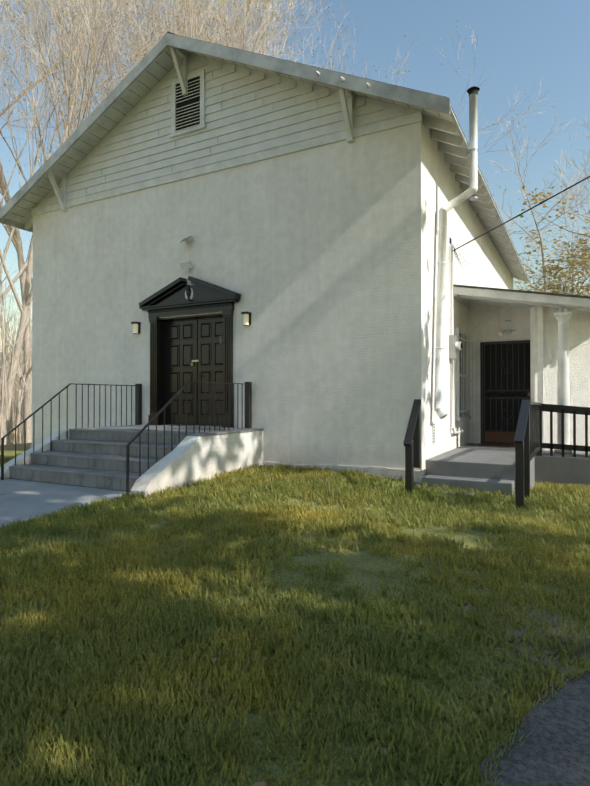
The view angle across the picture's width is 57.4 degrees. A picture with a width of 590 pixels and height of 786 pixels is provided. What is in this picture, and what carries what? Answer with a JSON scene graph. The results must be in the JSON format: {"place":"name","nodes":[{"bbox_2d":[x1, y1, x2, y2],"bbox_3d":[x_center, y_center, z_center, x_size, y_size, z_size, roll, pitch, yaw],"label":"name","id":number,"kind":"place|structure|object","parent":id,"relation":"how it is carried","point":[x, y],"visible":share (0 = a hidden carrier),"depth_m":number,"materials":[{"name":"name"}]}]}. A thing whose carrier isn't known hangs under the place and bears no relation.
{"place":"outdoors","nodes":[
{"label":"outdoors","id":0,"kind":"place"},
{"bbox_2d":[0,352,589,785],"bbox_3d":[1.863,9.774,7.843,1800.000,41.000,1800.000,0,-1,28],"label":"lawn","id":1,"kind":"structure","parent":0,"point":[364,560],"depth_m":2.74,"materials":[{"name":"green plant"}]},
{"bbox_2d":[0,237,32,444],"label":"tree trunks","id":2,"kind":"object","parent":1,"relation":"on","point":[16,409],"visible":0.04,"depth_m":27.53,"materials":[{"name":"beige plant"}]},
{"bbox_2d":[0,479,130,526],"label":"concrete walk","id":3,"kind":"structure","parent":1,"relation":"on","point":[22,499],"depth_m":6.71,"materials":[{"name":"grey concrete"}]},
{"bbox_2d":[1,383,141,479],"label":"iron railing","id":4,"kind":"object","parent":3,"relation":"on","point":[138,404],"visible":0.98,"depth_m":9.31,"materials":[{"name":"black metal"}]},
{"bbox_2d":[126,381,251,494],"bbox_3d":[-1.458,0.571,8.082,0.090,1.550,2.844,0,-1,28],"label":"iron railing","id":5,"kind":"object","parent":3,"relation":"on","point":[248,404],"visible":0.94,"depth_m":8.11,"materials":[{"name":"black metal"}]},
{"bbox_2d":[0,0,181,284],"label":"bare tree","id":6,"kind":"object","parent":1,"relation":"on","point":[25,179],"visible":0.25,"depth_m":36.96,"materials":[{"name":"beige"}]},
{"bbox_2d":[0,0,190,299],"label":"bare tree","id":7,"kind":"object","parent":1,"relation":"on","point":[17,276],"visible":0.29,"depth_m":27.94,"materials":[{"name":"beige"}]},
{"bbox_2d":[0,0,204,442],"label":"bare tree","id":8,"kind":"object","parent":1,"relation":"on","point":[16,236],"visible":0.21,"depth_m":32.45,"materials":[{"name":"beige"}]},
{"bbox_2d":[0,0,220,444],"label":"bare tree","id":9,"kind":"object","parent":1,"relation":"on","point":[24,311],"visible":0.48,"depth_m":26.03,"materials":[{"name":"beige"}]},
{"bbox_2d":[0,0,242,117],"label":"bare tree","id":10,"kind":"object","parent":1,"relation":"on","point":[13,101],"visible":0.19,"depth_m":31.32,"materials":[{"name":"beige"}]},
{"bbox_2d":[9,425,246,491],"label":"front steps","id":11,"kind":"structure","parent":1,"relation":"on","point":[93,457],"depth_m":8.03,"materials":[{"name":"grey concrete"}]},
{"bbox_2d":[0,428,263,496],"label":"stair side wall","id":12,"kind":"structure","parent":1,"relation":"on","point":[191,457],"depth_m":7.91,"materials":[{"name":"white paint"}]},
{"bbox_2d":[0,0,273,159],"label":"bare tree","id":13,"kind":"object","parent":1,"relation":"on","point":[111,44],"visible":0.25,"depth_m":37.33,"materials":[{"name":"beige"}]},
{"bbox_2d":[1,0,277,139],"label":"bare tree","id":14,"kind":"object","parent":1,"relation":"on","point":[67,63],"visible":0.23,"depth_m":26.36,"materials":[{"name":"beige"}]},
{"bbox_2d":[1,0,301,157],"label":"bare tree","id":15,"kind":"object","parent":1,"relation":"on","point":[160,24],"visible":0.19,"depth_m":28.78,"materials":[{"name":"beige"}]},
{"bbox_2d":[1,0,332,131],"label":"bare tree","id":16,"kind":"object","parent":1,"relation":"on","point":[182,30],"visible":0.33,"depth_m":30.15,"materials":[{"name":"beige"}]},
{"bbox_2d":[21,0,332,135],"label":"bare tree","id":17,"kind":"object","parent":1,"relation":"on","point":[213,39],"visible":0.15,"depth_m":42.10,"materials":[{"name":"beige"}]},
{"bbox_2d":[26,445,422,485],"bbox_3d":[-2.072,1.390,9.896,8.840,0.506,0.230,0,-1,28],"label":"foundation strip","id":18,"kind":"object","parent":1,"relation":"on","point":[393,472],"visible":0.17,"depth_m":8.24,"materials":[{"name":"white paint"}]},
{"bbox_2d":[97,0,420,85],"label":"bare tree","id":19,"kind":"object","parent":1,"relation":"on","point":[265,45],"visible":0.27,"depth_m":29.50,"materials":[{"name":"beige"}]},
{"bbox_2d":[32,122,512,476],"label":"hall walls","id":20,"kind":"structure","parent":1,"relation":"on","point":[322,260],"depth_m":9.12,"materials":[{"name":"white paint"}]},
{"bbox_2d":[131,321,140,333],"bbox_3d":[-3.109,-1.269,10.527,0.130,0.233,0.140,0,-1,28],"label":"wall sconce","id":21,"kind":"object","parent":20,"relation":"attached to","point":[136,327],"depth_m":10.49,"materials":[{"name":"white glass"}]},
{"bbox_2d":[179,235,192,272],"bbox_3d":[-1.999,-2.559,9.931,0.248,0.684,0.166,0,-1,28],"label":"floodlight","id":22,"kind":"object","parent":20,"relation":"attached to","point":[186,265],"visible":1,"depth_m":9.91,"materials":[{"name":"white plastic"}]},
{"bbox_2d":[138,276,240,427],"bbox_3d":[-1.925,-0.756,9.976,2.249,2.740,0.386,0,-1,28],"label":"door surround","id":23,"kind":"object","parent":20,"relation":"attached to","point":[178,297],"depth_m":9.98,"materials":[{"name":"black paint"}]},
{"bbox_2d":[166,316,222,425],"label":"front doors","id":24,"kind":"structure","parent":20,"relation":"attached to","point":[194,349],"depth_m":10.14,"materials":[{"name":"black paint"}]},
{"bbox_2d":[47,46,369,211],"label":"roof brackets","id":25,"kind":"object","parent":20,"relation":"attached to","point":[347,105],"visible":0.92,"depth_m":9.86,"materials":[{"name":"white paint"}]},
{"bbox_2d":[30,54,422,215],"bbox_3d":[-1.970,-5.175,10.148,8.840,2.360,0.300,0,-1,28],"label":"gable siding","id":26,"kind":"object","parent":20,"relation":"attached to","point":[252,115],"visible":0.85,"depth_m":9.68,"materials":[{"name":"white wood"}]},
{"bbox_2d":[169,69,206,138],"bbox_3d":[-1.987,-5.364,10.002,0.830,1.085,0.078,0,-1,28],"label":"gable vent","id":27,"kind":"object","parent":26,"relation":"attached to","point":[188,115],"visible":1,"depth_m":9.98,"materials":[{"name":"white wood"}]},
{"bbox_2d":[241,311,251,325],"bbox_3d":[-0.842,-1.281,9.315,0.130,0.233,0.140,0,-1,28],"label":"wall sconce","id":28,"kind":"object","parent":20,"relation":"attached to","point":[247,318],"depth_m":9.28,"materials":[{"name":"white glass"}]},
{"bbox_2d":[0,32,531,285],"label":"hall roof","id":29,"kind":"structure","parent":20,"relation":"on","point":[138,82],"depth_m":9.99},
{"bbox_2d":[432,237,468,443],"bbox_3d":[2.796,-0.987,9.329,0.342,3.610,2.080,0,-1,28],"label":"electrical conduit","id":30,"kind":"object","parent":20,"relation":"attached to","point":[454,345],"visible":1,"depth_m":9.62,"materials":[{"name":"white metal"}]},
{"bbox_2d":[452,176,589,251],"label":"power line","id":31,"kind":"object","parent":30,"relation":"attached to","point":[524,212],"visible":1,"depth_m":8.36,"materials":[{"name":"black"}]},
{"bbox_2d":[434,86,479,418],"bbox_3d":[2.524,-2.210,8.570,0.766,5.240,0.436,0,-1,-14],"label":"flue pipe","id":32,"kind":"object","parent":20,"relation":"attached to","point":[439,410],"visible":1,"depth_m":8.49,"materials":[{"name":"white metal"}]},
{"bbox_2d":[456,328,470,420],"bbox_3d":[3.298,-0.345,10.603,0.120,1.750,1.130,0,-1,28],"label":"side window","id":33,"kind":"structure","parent":20,"relation":"attached to","point":[462,386],"depth_m":10.53,"materials":[{"name":"white glass"}]},
{"bbox_2d":[1,477,585,785],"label":"fallen leaves","id":34,"kind":"object","parent":1,"relation":"on","point":[214,659],"visible":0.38,"depth_m":2.63,"materials":[{"name":"brown plant"}]},
{"bbox_2d":[33,0,578,230],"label":"bare tree","id":35,"kind":"object","parent":1,"relation":"on","point":[189,9],"visible":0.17,"depth_m":27.40,"materials":[{"name":"beige"}]},
{"bbox_2d":[421,443,589,495],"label":"porch steps","id":36,"kind":"structure","parent":1,"relation":"on","point":[482,468],"depth_m":8.16,"materials":[{"name":"grey paint"}]},
{"bbox_2d":[403,399,589,509],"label":"timber porch rails","id":37,"kind":"object","parent":36,"relation":"on","point":[529,445],"visible":0.92,"depth_m":7.57,"materials":[{"name":"black paint"}]},
{"bbox_2d":[554,307,572,452],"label":"porch column","id":38,"kind":"structure","parent":36,"relation":"on","point":[563,390],"depth_m":9.22,"materials":[{"name":"white paint"}]},
{"bbox_2d":[455,605,589,674],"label":"bare dirt patches","id":39,"kind":"object","parent":1,"relation":"on","point":[582,652],"visible":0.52,"depth_m":2.88,"materials":[{"name":"brown soil"}]},
{"bbox_2d":[468,302,589,449],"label":"annexe walls","id":40,"kind":"structure","parent":1,"relation":"on","point":[537,326],"depth_m":9.73,"materials":[{"name":"white paint"}]},
{"bbox_2d":[473,305,516,335],"bbox_3d":[4.013,-1.459,10.861,0.854,0.650,0.160,0,-1,28],"label":"porch alarm and lamps","id":41,"kind":"object","parent":40,"relation":"attached to","point":[507,331],"visible":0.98,"depth_m":10.77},
{"bbox_2d":[477,340,530,446],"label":"security door","id":42,"kind":"structure","parent":40,"relation":"attached to","point":[505,384],"depth_m":10.82,"materials":[{"name":"black metal"}]},
{"bbox_2d":[453,284,589,310],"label":"porch roof","id":43,"kind":"structure","parent":40,"relation":"attached to","point":[465,295],"depth_m":9.51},
{"bbox_2d":[480,670,589,785],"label":"asphalt drive","id":44,"kind":"structure","parent":1,"relation":"on","point":[553,749],"depth_m":2.02,"materials":[{"name":"grey asphalt"}]},
{"bbox_2d":[485,115,589,294],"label":"spreading tree","id":45,"kind":"object","parent":1,"relation":"on","point":[544,279],"visible":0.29,"depth_m":28.55,"materials":[{"name":"beige plant"}]},
{"bbox_2d":[513,122,589,295],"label":"spreading tree","id":46,"kind":"object","parent":1,"relation":"on","point":[542,219],"visible":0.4,"depth_m":24.57,"materials":[{"name":"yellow plant"}]},
{"bbox_2d":[521,218,589,295],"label":"shrub","id":47,"kind":"object","parent":1,"relation":"on","point":[584,262],"visible":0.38,"depth_m":23.62,"materials":[{"name":"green plant"}]},
{"bbox_2d":[0,0,589,352],"label":"sky","id":48,"kind":"structure","parent":0,"point":[519,43],"materials":[{"name":"blue"}]}
]}

